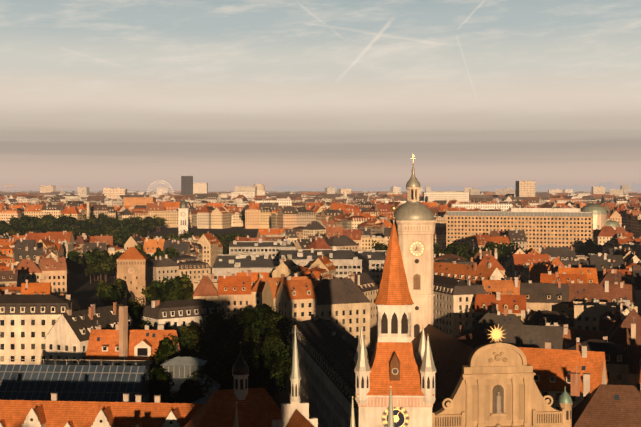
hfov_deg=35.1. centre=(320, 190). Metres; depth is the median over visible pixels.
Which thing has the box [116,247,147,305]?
isartor tower
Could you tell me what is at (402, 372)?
old town hall tower
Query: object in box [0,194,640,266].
city blocks
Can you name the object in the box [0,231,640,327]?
city blocks
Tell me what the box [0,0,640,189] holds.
sky
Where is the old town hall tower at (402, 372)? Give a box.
[354,193,435,426]
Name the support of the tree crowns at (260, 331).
attached to the tree trunks
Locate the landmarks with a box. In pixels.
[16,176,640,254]
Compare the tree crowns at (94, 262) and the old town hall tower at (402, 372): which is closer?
the old town hall tower at (402, 372)
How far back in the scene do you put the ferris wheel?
2984.78 m
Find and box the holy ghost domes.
[394,163,571,403]
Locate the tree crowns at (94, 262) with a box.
[0,210,640,305]
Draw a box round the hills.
[273,182,640,189]
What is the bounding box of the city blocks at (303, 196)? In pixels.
[0,191,640,206]
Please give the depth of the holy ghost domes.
212.11 m
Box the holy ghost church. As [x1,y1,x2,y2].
[390,158,572,426]
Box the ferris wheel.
[146,180,173,194]
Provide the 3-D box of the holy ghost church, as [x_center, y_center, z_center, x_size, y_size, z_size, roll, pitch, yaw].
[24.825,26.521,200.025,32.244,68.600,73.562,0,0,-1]
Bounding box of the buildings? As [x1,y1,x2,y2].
[0,238,640,426]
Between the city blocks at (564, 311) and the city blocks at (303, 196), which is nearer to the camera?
the city blocks at (564, 311)
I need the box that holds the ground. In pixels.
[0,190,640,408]
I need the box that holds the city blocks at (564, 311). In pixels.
[262,271,640,392]
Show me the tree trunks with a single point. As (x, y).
(73, 275)
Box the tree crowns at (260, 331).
[123,296,292,402]
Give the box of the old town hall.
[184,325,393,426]
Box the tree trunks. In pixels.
[23,222,503,404]

